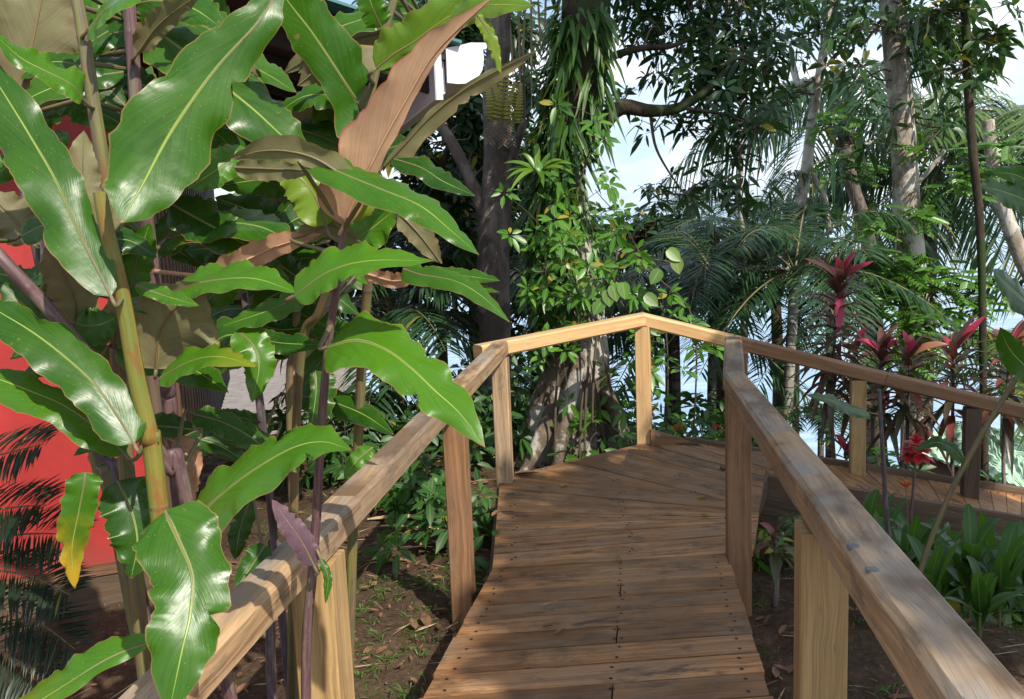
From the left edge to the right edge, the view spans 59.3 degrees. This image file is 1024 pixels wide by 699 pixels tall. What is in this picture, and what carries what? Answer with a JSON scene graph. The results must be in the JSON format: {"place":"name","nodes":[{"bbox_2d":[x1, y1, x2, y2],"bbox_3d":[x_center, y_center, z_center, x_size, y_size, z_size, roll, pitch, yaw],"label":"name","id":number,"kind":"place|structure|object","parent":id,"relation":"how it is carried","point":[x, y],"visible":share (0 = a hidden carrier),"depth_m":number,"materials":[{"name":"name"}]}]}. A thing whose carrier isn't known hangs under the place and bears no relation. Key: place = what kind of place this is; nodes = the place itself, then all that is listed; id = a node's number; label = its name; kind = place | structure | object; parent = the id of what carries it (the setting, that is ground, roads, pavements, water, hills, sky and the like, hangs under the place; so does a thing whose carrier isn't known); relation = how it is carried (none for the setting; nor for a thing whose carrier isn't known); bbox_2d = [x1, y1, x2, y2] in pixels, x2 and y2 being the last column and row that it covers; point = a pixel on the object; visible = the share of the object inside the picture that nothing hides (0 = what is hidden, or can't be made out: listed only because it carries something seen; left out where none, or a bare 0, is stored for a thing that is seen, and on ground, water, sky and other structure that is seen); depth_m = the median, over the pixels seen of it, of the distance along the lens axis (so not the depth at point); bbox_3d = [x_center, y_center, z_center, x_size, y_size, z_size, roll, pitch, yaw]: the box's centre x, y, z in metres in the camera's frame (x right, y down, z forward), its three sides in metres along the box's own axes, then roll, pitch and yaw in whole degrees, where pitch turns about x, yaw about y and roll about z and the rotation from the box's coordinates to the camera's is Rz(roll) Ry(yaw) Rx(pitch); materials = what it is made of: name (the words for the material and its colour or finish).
{"place":"outdoors","nodes":[
{"label":"outdoors","id":0,"kind":"place"},
{"bbox_2d":[0,359,1023,698],"bbox_3d":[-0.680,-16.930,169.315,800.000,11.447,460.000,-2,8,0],"label":"ground","id":1,"kind":"structure","parent":0,"point":[866,655],"depth_m":4.40,"materials":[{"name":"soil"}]},
{"bbox_2d":[0,421,98,698],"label":"cycad","id":2,"kind":"object","parent":1,"relation":"on","point":[9,525],"visible":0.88,"depth_m":2.83,"materials":[{"name":"green plant"}]},
{"bbox_2d":[56,451,149,665],"bbox_3d":[-0.889,0.966,2.194,0.198,1.536,0.632,-5,9,-19],"label":"ginger plant","id":3,"kind":"object","parent":1,"relation":"on","point":[123,508],"visible":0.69,"depth_m":1.88,"materials":[{"name":"green plant"}]},
{"bbox_2d":[0,57,243,659],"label":"ginger plant","id":4,"kind":"object","parent":1,"relation":"on","point":[16,212],"visible":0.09,"depth_m":2.26,"materials":[{"name":"green plant"}]},
{"bbox_2d":[0,0,262,679],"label":"ginger plant","id":5,"kind":"object","parent":1,"relation":"on","point":[51,51],"visible":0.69,"depth_m":1.99,"materials":[{"name":"green plant"}]},
{"bbox_2d":[0,218,296,698],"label":"ginger plant","id":6,"kind":"object","parent":1,"relation":"on","point":[87,406],"visible":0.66,"depth_m":1.82,"materials":[{"name":"green plant"}]},
{"bbox_2d":[0,0,350,698],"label":"ginger plant","id":7,"kind":"object","parent":1,"relation":"on","point":[171,123],"visible":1,"depth_m":1.65,"materials":[{"name":"green plant"}]},
{"bbox_2d":[84,0,320,507],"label":"ginger plant","id":8,"kind":"object","parent":1,"relation":"on","point":[177,330],"visible":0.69,"depth_m":1.99,"materials":[{"name":"green plant"}]},
{"bbox_2d":[0,0,486,620],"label":"bungalow","id":9,"kind":"object","parent":1,"relation":"on","point":[458,64],"visible":0.13,"depth_m":4.87,"materials":[{"name":"paint"}]},
{"bbox_2d":[227,499,277,698],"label":"ginger plant","id":10,"kind":"object","parent":1,"relation":"on","point":[246,516],"visible":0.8,"depth_m":2.44,"materials":[{"name":"green plant"}]},
{"bbox_2d":[205,159,336,698],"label":"ginger plant","id":11,"kind":"object","parent":1,"relation":"on","point":[269,197],"visible":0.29,"depth_m":2.52,"materials":[{"name":"green plant"}]},
{"bbox_2d":[185,243,393,698],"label":"ginger plant","id":12,"kind":"object","parent":1,"relation":"on","point":[261,348],"visible":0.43,"depth_m":2.77,"materials":[{"name":"green plant"}]},
{"bbox_2d":[254,384,366,462],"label":"dark bush","id":13,"kind":"object","parent":1,"relation":"on","point":[281,416],"visible":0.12,"depth_m":8.53,"materials":[{"name":"green plant"}]},
{"bbox_2d":[277,411,413,494],"bbox_3d":[-1.345,0.830,7.288,1.185,0.594,1.014,-7,9,-29],"label":"leafy shrub","id":14,"kind":"object","parent":1,"relation":"on","point":[329,461],"visible":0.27,"depth_m":7.15,"materials":[{"name":"green plant"}]},
{"bbox_2d":[231,0,488,698],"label":"ginger plant","id":15,"kind":"object","parent":1,"relation":"on","point":[331,194],"visible":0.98,"depth_m":1.70,"materials":[{"name":"green plant"}]},
{"bbox_2d":[213,0,538,698],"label":"ginger plant","id":16,"kind":"object","parent":1,"relation":"on","point":[342,59],"visible":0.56,"depth_m":2.06,"materials":[{"name":"brown plant"}]},
{"bbox_2d":[333,375,420,447],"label":"dark bush","id":17,"kind":"object","parent":1,"relation":"on","point":[411,405],"visible":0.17,"depth_m":8.77,"materials":[{"name":"green plant"}]},
{"bbox_2d":[323,445,444,503],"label":"leafy shrub","id":18,"kind":"object","parent":1,"relation":"on","point":[407,481],"visible":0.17,"depth_m":6.33,"materials":[{"name":"green plant"}]},
{"bbox_2d":[247,260,533,444],"bbox_3d":[-1.050,0.096,8.944,2.690,1.992,2.318,-9,10,-38],"label":"feather palm","id":19,"kind":"object","parent":1,"relation":"on","point":[384,301],"visible":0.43,"depth_m":8.37,"materials":[{"name":"green plant"}]},
{"bbox_2d":[320,218,461,407],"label":"broadleaf tree","id":20,"kind":"object","parent":1,"relation":"on","point":[359,292],"visible":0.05,"depth_m":11.09,"materials":[{"name":"green plant"}]},
{"bbox_2d":[374,460,472,524],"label":"leafy shrub","id":21,"kind":"object","parent":1,"relation":"on","point":[405,502],"visible":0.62,"depth_m":6.01,"materials":[{"name":"green plant"}]},
{"bbox_2d":[344,156,509,677],"bbox_3d":[-0.346,0.579,2.491,0.336,2.172,1.344,-7,9,-29],"label":"ginger plant","id":22,"kind":"object","parent":1,"relation":"on","point":[375,228],"visible":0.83,"depth_m":2.20,"materials":[{"name":"green plant"}]},
{"bbox_2d":[362,473,498,578],"bbox_3d":[-0.444,1.060,5.442,0.906,0.552,0.939,-2,8,0],"label":"leafy shrub","id":23,"kind":"object","parent":1,"relation":"on","point":[427,516],"visible":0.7,"depth_m":5.32,"materials":[{"name":"green plant"}]},
{"bbox_2d":[383,347,478,452],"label":"dark bush","id":24,"kind":"object","parent":1,"relation":"on","point":[396,410],"visible":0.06,"depth_m":8.55,"materials":[{"name":"green plant"}]},
{"bbox_2d":[351,0,559,430],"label":"mottled tree","id":25,"kind":"object","parent":1,"relation":"on","point":[462,130],"visible":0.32,"depth_m":7.91,"materials":[{"name":"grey plant"}]},
{"bbox_2d":[480,117,516,148],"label":"dead fern","id":26,"kind":"object","parent":25,"relation":"attached to","point":[502,123],"visible":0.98,"depth_m":7.29,"materials":[{"name":"plant"}]},
{"bbox_2d":[485,75,523,129],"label":"yellow fern","id":27,"kind":"object","parent":25,"relation":"attached to","point":[505,111],"visible":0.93,"depth_m":7.29,"materials":[{"name":"plant"}]},
{"bbox_2d":[322,142,601,363],"bbox_3d":[-0.893,-0.668,10.842,4.048,3.650,4.316,-2,8,0],"label":"feather palm","id":28,"kind":"object","parent":1,"relation":"on","point":[443,357],"visible":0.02,"depth_m":9.47,"materials":[{"name":"green plant"}]},
{"bbox_2d":[398,389,532,480],"bbox_3d":[-0.403,0.685,7.146,1.235,0.820,1.058,-5,9,-20],"label":"leafy shrub","id":29,"kind":"object","parent":1,"relation":"on","point":[475,452],"visible":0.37,"depth_m":6.97,"materials":[{"name":"green plant"}]},
{"bbox_2d":[360,225,613,390],"bbox_3d":[-0.088,-0.204,9.565,2.407,2.254,2.644,-9,10,-37],"label":"feather palm","id":30,"kind":"object","parent":1,"relation":"on","point":[447,254],"visible":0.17,"depth_m":9.01,"materials":[{"name":"green plant"}]},
{"bbox_2d":[387,118,591,312],"bbox_3d":[-0.260,-0.832,10.325,2.461,3.635,2.361,-2,8,0],"label":"broadleaf tree","id":31,"kind":"object","parent":1,"relation":"on","point":[515,204],"visible":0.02,"depth_m":10.03,"materials":[{"name":"green plant"}]},
{"bbox_2d":[475,365,534,458],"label":"leafy shrub","id":32,"kind":"object","parent":1,"relation":"on","point":[517,389],"visible":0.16,"depth_m":7.66,"materials":[{"name":"green plant"}]},
{"bbox_2d":[474,353,540,439],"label":"dark bush","id":33,"kind":"object","parent":1,"relation":"on","point":[521,409],"visible":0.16,"depth_m":8.75,"materials":[{"name":"green plant"}]},
{"bbox_2d":[446,201,621,388],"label":"broadleaf tree","id":34,"kind":"object","parent":1,"relation":"on","point":[519,328],"visible":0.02,"depth_m":11.25,"materials":[{"name":"green plant"}]},
{"bbox_2d":[64,457,1023,698],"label":"leaf litter","id":35,"kind":"object","parent":1,"relation":"on","point":[425,618],"visible":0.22,"depth_m":4.26,"materials":[{"name":"plant"}]},
{"bbox_2d":[118,312,1023,698],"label":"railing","id":36,"kind":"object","parent":1,"relation":"on","point":[674,622],"visible":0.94,"depth_m":3.56,"materials":[{"name":"brown wood"}]},
{"bbox_2d":[491,85,723,460],"bbox_3d":[0.751,-0.426,6.808,1.733,3.028,0.919,-5,9,-19],"label":"climbing vine","id":37,"kind":"object","parent":1,"relation":"on","point":[583,290],"visible":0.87,"depth_m":6.67,"materials":[{"name":"green plant"}]},
{"bbox_2d":[588,427,636,455],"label":"leafy shrub","id":38,"kind":"object","parent":1,"relation":"on","point":[619,444],"visible":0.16,"depth_m":6.86,"materials":[{"name":"green plant"}]},
{"bbox_2d":[596,188,694,423],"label":"broadleaf tree","id":39,"kind":"object","parent":1,"relation":"on","point":[640,227],"visible":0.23,"depth_m":12.45,"materials":[{"name":"green plant"}]},
{"bbox_2d":[612,375,687,440],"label":"dark bush","id":40,"kind":"object","parent":1,"relation":"on","point":[620,392],"visible":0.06,"depth_m":8.41,"materials":[{"name":"green plant"}]},
{"bbox_2d":[510,0,819,470],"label":"rainforest tree","id":41,"kind":"object","parent":1,"relation":"on","point":[713,70],"visible":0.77,"depth_m":7.05,"materials":[{"name":"green plant"}]},
{"bbox_2d":[503,143,577,194],"bbox_3d":[0.215,-1.339,6.719,0.556,0.419,0.513,-2,8,0],"label":"bromeliad","id":42,"kind":"object","parent":41,"relation":"attached to","point":[525,168],"visible":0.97,"depth_m":6.76,"materials":[{"name":"green plant"}]},
{"bbox_2d":[537,112,585,159],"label":"strap fern","id":43,"kind":"object","parent":41,"relation":"hanging from","point":[559,128],"visible":0.91,"depth_m":6.81,"materials":[{"name":"plant"}]},
{"bbox_2d":[541,34,581,89],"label":"strap fern","id":44,"kind":"object","parent":41,"relation":"hanging from","point":[551,56],"visible":0.62,"depth_m":6.74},
{"bbox_2d":[548,46,584,112],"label":"strap fern","id":45,"kind":"object","parent":41,"relation":"hanging from","point":[564,64],"visible":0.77,"depth_m":6.76,"materials":[{"name":"plant"}]},
{"bbox_2d":[543,123,591,186],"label":"strap fern","id":46,"kind":"object","parent":41,"relation":"hanging from","point":[563,141],"visible":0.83,"depth_m":6.82,"materials":[{"name":"plant"}]},
{"bbox_2d":[547,163,592,224],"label":"strap fern","id":47,"kind":"object","parent":41,"relation":"hanging from","point":[583,190],"visible":0.45,"depth_m":6.87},
{"bbox_2d":[555,7,586,66],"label":"strap fern","id":48,"kind":"object","parent":41,"relation":"hanging from","point":[574,32],"visible":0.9,"depth_m":6.67,"materials":[{"name":"plant"}]},
{"bbox_2d":[562,138,605,193],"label":"strap fern","id":49,"kind":"object","parent":41,"relation":"hanging from","point":[566,156],"visible":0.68,"depth_m":6.80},
{"bbox_2d":[576,56,621,119],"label":"strap fern","id":50,"kind":"object","parent":41,"relation":"hanging from","point":[586,84],"visible":0.88,"depth_m":6.76,"materials":[{"name":"plant"}]},
{"bbox_2d":[581,110,616,172],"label":"strap fern","id":51,"kind":"object","parent":41,"relation":"hanging from","point":[605,143],"visible":0.3,"depth_m":6.82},
{"bbox_2d":[574,91,626,153],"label":"strap fern","id":52,"kind":"object","parent":41,"relation":"hanging from","point":[592,105],"visible":0.7,"depth_m":6.81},
{"bbox_2d":[585,2,625,58],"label":"strap fern","id":53,"kind":"object","parent":41,"relation":"hanging from","point":[601,17],"visible":1,"depth_m":6.68,"materials":[{"name":"plant"}]},
{"bbox_2d":[589,19,625,72],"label":"strap fern","id":54,"kind":"object","parent":41,"relation":"hanging from","point":[597,47],"visible":0.82,"depth_m":6.70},
{"bbox_2d":[589,69,626,129],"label":"strap fern","id":55,"kind":"object","parent":41,"relation":"hanging from","point":[610,101],"visible":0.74,"depth_m":6.76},
{"bbox_2d":[597,46,626,105],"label":"strap fern","id":56,"kind":"object","parent":41,"relation":"hanging from","point":[603,62],"visible":0.84,"depth_m":6.76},
{"bbox_2d":[623,409,717,443],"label":"flowering bush","id":57,"kind":"object","parent":1,"relation":"on","point":[672,430],"visible":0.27,"depth_m":7.12,"materials":[{"name":"green plant"}]},
{"bbox_2d":[659,391,758,446],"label":"dark bush","id":58,"kind":"object","parent":1,"relation":"on","point":[687,396],"visible":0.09,"depth_m":8.98,"materials":[{"name":"green plant"}]},
{"bbox_2d":[605,263,815,420],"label":"feather palm","id":59,"kind":"object","parent":1,"relation":"on","point":[676,376],"visible":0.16,"depth_m":9.64,"materials":[{"name":"green plant"}]},
{"bbox_2d":[646,183,789,429],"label":"broadleaf tree","id":60,"kind":"object","parent":1,"relation":"on","point":[720,393],"visible":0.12,"depth_m":12.80,"materials":[{"name":"green plant"}]},
{"bbox_2d":[601,218,876,432],"bbox_3d":[2.315,-0.048,9.828,3.530,2.759,2.474,-7,10,-30],"label":"feather palm","id":61,"kind":"object","parent":1,"relation":"on","point":[726,260],"visible":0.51,"depth_m":8.99,"materials":[{"name":"green plant"}]},
{"bbox_2d":[625,170,877,337],"bbox_3d":[3.185,-0.213,11.582,3.874,4.076,3.784,-2,8,0],"label":"feather palm","id":62,"kind":"object","parent":1,"relation":"on","point":[795,174],"visible":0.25,"depth_m":10.88,"materials":[{"name":"green plant"}]},
{"bbox_2d":[690,200,850,413],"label":"broadleaf tree","id":63,"kind":"object","parent":1,"relation":"on","point":[777,399],"visible":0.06,"depth_m":13.55,"materials":[{"name":"green plant"}]},
{"bbox_2d":[752,528,793,574],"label":"leafy shrub","id":64,"kind":"object","parent":1,"relation":"on","point":[765,563],"visible":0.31,"depth_m":4.87,"materials":[{"name":"green plant"}]},
{"bbox_2d":[753,513,793,606],"bbox_3d":[1.300,1.042,4.375,0.230,0.501,0.316,1,9,23],"label":"cordyline","id":65,"kind":"object","parent":1,"relation":"on","point":[775,558],"visible":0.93,"depth_m":4.37,"materials":[{"name":"green plant"}]},
{"bbox_2d":[612,201,970,426],"bbox_3d":[2.877,-0.055,9.365,3.074,2.952,3.282,-10,11,-44],"label":"feather palm","id":66,"kind":"object","parent":1,"relation":"on","point":[794,272],"visible":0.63,"depth_m":8.69,"materials":[{"name":"green plant"}]},
{"bbox_2d":[704,0,907,434],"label":"slender tree","id":67,"kind":"object","parent":1,"relation":"on","point":[808,153],"visible":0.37,"depth_m":10.72,"materials":[{"name":"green plant"}]},
{"bbox_2d":[776,390,877,456],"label":"feather palm","id":68,"kind":"object","parent":1,"relation":"on","point":[798,414],"visible":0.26,"depth_m":8.09,"materials":[{"name":"green plant"}]},
{"bbox_2d":[719,249,940,457],"bbox_3d":[3.742,0.365,10.414,2.711,2.986,2.260,-2,8,0],"label":"feather palm","id":69,"kind":"object","parent":1,"relation":"on","point":[828,449],"visible":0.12,"depth_m":9.97,"materials":[{"name":"green plant"}]},
{"bbox_2d":[782,244,884,458],"bbox_3d":[2.525,0.282,7.042,0.785,2.225,0.787,2,9,30],"label":"cordyline","id":70,"kind":"object","parent":1,"relation":"on","point":[841,272],"visible":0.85,"depth_m":6.91,"materials":[{"name":"red plant"}]},
{"bbox_2d":[656,50,1023,463],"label":"coconut palm","id":71,"kind":"object","parent":1,"relation":"on","point":[833,102],"visible":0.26,"depth_m":13.52,"materials":[{"name":"green plant"}]},
{"bbox_2d":[807,389,890,537],"bbox_3d":[1.507,0.773,4.021,0.451,1.205,0.110,-6,9,-21],"label":"ginger plant","id":72,"kind":"object","parent":1,"relation":"on","point":[833,401],"visible":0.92,"depth_m":3.98,"materials":[{"name":"green plant"}]},
{"bbox_2d":[816,324,893,446],"bbox_3d":[2.797,0.573,7.356,0.559,1.576,0.585,-5,9,-18],"label":"cordyline","id":73,"kind":"object","parent":1,"relation":"on","point":[845,420],"visible":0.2,"depth_m":7.25,"materials":[{"name":"red plant"}]},
{"bbox_2d":[839,148,885,463],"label":"leaning tree","id":74,"kind":"object","parent":1,"relation":"on","point":[859,202],"visible":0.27,"depth_m":11.84,"materials":[{"name":"grey plant"}]},
{"bbox_2d":[731,96,1023,436],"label":"coconut palm","id":75,"kind":"object","parent":1,"relation":"on","point":[841,199],"visible":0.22,"depth_m":12.41,"materials":[{"name":"green plant"}]},
{"bbox_2d":[831,323,928,465],"bbox_3d":[2.807,0.619,6.831,0.688,1.618,0.648,-2,8,0],"label":"cordyline","id":76,"kind":"object","parent":1,"relation":"on","point":[886,341],"visible":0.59,"depth_m":6.78,"materials":[{"name":"red plant"}]},
{"bbox_2d":[862,489,905,528],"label":"ginger shoot","id":77,"kind":"object","parent":1,"relation":"on","point":[870,504],"visible":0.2,"depth_m":4.83,"materials":[{"name":"green plant"}]},
{"bbox_2d":[866,446,930,472],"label":"leafy shrub","id":78,"kind":"object","parent":1,"relation":"on","point":[874,458],"visible":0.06,"depth_m":7.55,"materials":[{"name":"green plant"}]},
{"bbox_2d":[784,0,1019,471],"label":"pale trunk tree","id":79,"kind":"object","parent":1,"relation":"on","point":[907,180],"visible":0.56,"depth_m":9.59,"materials":[{"name":"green plant"}]},
{"bbox_2d":[792,106,1023,467],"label":"leafy vine","id":80,"kind":"object","parent":79,"relation":"attached to","point":[924,212],"visible":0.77,"depth_m":9.38,"materials":[{"name":"green plant"}]},
{"bbox_2d":[866,330,956,475],"bbox_3d":[2.993,0.644,6.733,0.624,1.592,0.656,3,10,32],"label":"cordyline","id":81,"kind":"object","parent":1,"relation":"on","point":[913,347],"visible":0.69,"depth_m":6.67,"materials":[{"name":"red plant"}]},
{"bbox_2d":[898,434,934,524],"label":"torch flower","id":82,"kind":"object","parent":1,"relation":"on","point":[917,457],"visible":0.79,"depth_m":4.42,"materials":[{"name":"red plant"}]},
{"bbox_2d":[822,86,1023,432],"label":"coconut palm","id":83,"kind":"object","parent":1,"relation":"on","point":[1004,113],"visible":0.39,"depth_m":11.39,"materials":[{"name":"green plant"}]},
{"bbox_2d":[891,515,960,567],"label":"ginger shoot","id":84,"kind":"object","parent":1,"relation":"on","point":[918,531],"visible":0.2,"depth_m":4.36,"materials":[{"name":"green plant"}]},
{"bbox_2d":[883,515,981,595],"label":"ginger shoot","id":85,"kind":"object","parent":1,"relation":"on","point":[947,578],"visible":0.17,"depth_m":4.61,"materials":[{"name":"green plant"}]},
{"bbox_2d":[906,534,965,596],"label":"ginger shoot","id":86,"kind":"object","parent":1,"relation":"on","point":[937,564],"visible":0.45,"depth_m":3.99,"materials":[{"name":"green plant"}]},
{"bbox_2d":[867,328,1023,453],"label":"coconut palm","id":87,"kind":"object","parent":1,"relation":"on","point":[991,347],"visible":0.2,"depth_m":9.49,"materials":[{"name":"green plant"}]},
{"bbox_2d":[878,0,1023,481],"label":"mossy tree","id":88,"kind":"object","parent":1,"relation":"on","point":[1002,42],"visible":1,"depth_m":8.33,"materials":[{"name":"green plant"}]},
{"bbox_2d":[903,313,1000,475],"bbox_3d":[3.325,0.574,6.805,0.707,1.707,0.718,-2,8,0],"label":"cordyline","id":89,"kind":"object","parent":1,"relation":"on","point":[957,341],"visible":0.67,"depth_m":6.69,"materials":[{"name":"red plant"}]},
{"bbox_2d":[920,503,1000,617],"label":"ginger shoot","id":90,"kind":"object","parent":1,"relation":"on","point":[974,540],"visible":0.65,"depth_m":4.31,"materials":[{"name":"green plant"}]},
{"bbox_2d":[915,376,1017,573],"bbox_3d":[1.903,0.688,3.748,0.526,1.420,0.057,-2,8,0],"label":"ginger plant","id":91,"kind":"object","parent":1,"relation":"on","point":[952,449],"visible":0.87,"depth_m":3.71,"materials":[{"name":"green plant"}]},
{"bbox_2d":[945,569,996,622],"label":"leafy shrub","id":92,"kind":"object","parent":1,"relation":"on","point":[956,605],"visible":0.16,"depth_m":4.62,"materials":[{"name":"green plant"}]},
{"bbox_2d":[922,421,1023,486],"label":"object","id":93,"kind":"object","parent":1,"relation":"on","point":[941,465],"visible":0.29,"depth_m":9.55,"materials":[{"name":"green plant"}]},
{"bbox_2d":[943,556,1023,639],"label":"ginger shoot","id":94,"kind":"object","parent":1,"relation":"on","point":[985,603],"visible":0.96,"depth_m":3.79,"materials":[{"name":"green plant"}]},
{"bbox_2d":[944,512,1022,617],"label":"ginger shoot","id":95,"kind":"object","parent":1,"relation":"on","point":[990,540],"visible":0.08,"depth_m":4.86,"materials":[{"name":"green plant"}]},
{"bbox_2d":[943,522,1023,627],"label":"ginger shoot","id":96,"kind":"object","parent":1,"relation":"on","point":[1006,566],"visible":0.77,"depth_m":4.21,"materials":[{"name":"green plant"}]},
{"bbox_2d":[957,320,1023,483],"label":"cordyline","id":97,"kind":"object","parent":1,"relation":"on","point":[1008,425],"visible":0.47,"depth_m":6.41,"materials":[{"name":"red plant"}]},
{"bbox_2d":[980,164,1023,383],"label":"ginger plant","id":98,"kind":"object","parent":1,"relation":"on","point":[1009,193],"visible":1,"depth_m":3.35,"materials":[{"name":"green plant"}]},
{"bbox_2d":[981,118,1023,279],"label":"leaning tree","id":99,"kind":"object","parent":1,"relation":"on","point":[1013,236],"visible":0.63,"depth_m":10.87,"materials":[{"name":"beige plant"}]},
{"bbox_2d":[997,580,1023,627],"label":"leafy shrub","id":100,"kind":"object","parent":1,"relation":"on","point":[1015,603],"visible":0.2,"depth_m":5.10,"materials":[{"name":"green plant"}]},
{"bbox_2d":[214,0,1023,218],"label":"sky","id":101,"kind":"structure","parent":0,"point":[644,166],"materials":[{"name":"white"}]},
{"bbox_2d":[347,202,1023,467],"bbox_3d":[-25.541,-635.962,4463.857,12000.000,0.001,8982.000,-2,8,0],"label":"sea","id":102,"kind":"structure","parent":0,"point":[808,438],"depth_m":41.79,"materials":[{"name":"liquid"}]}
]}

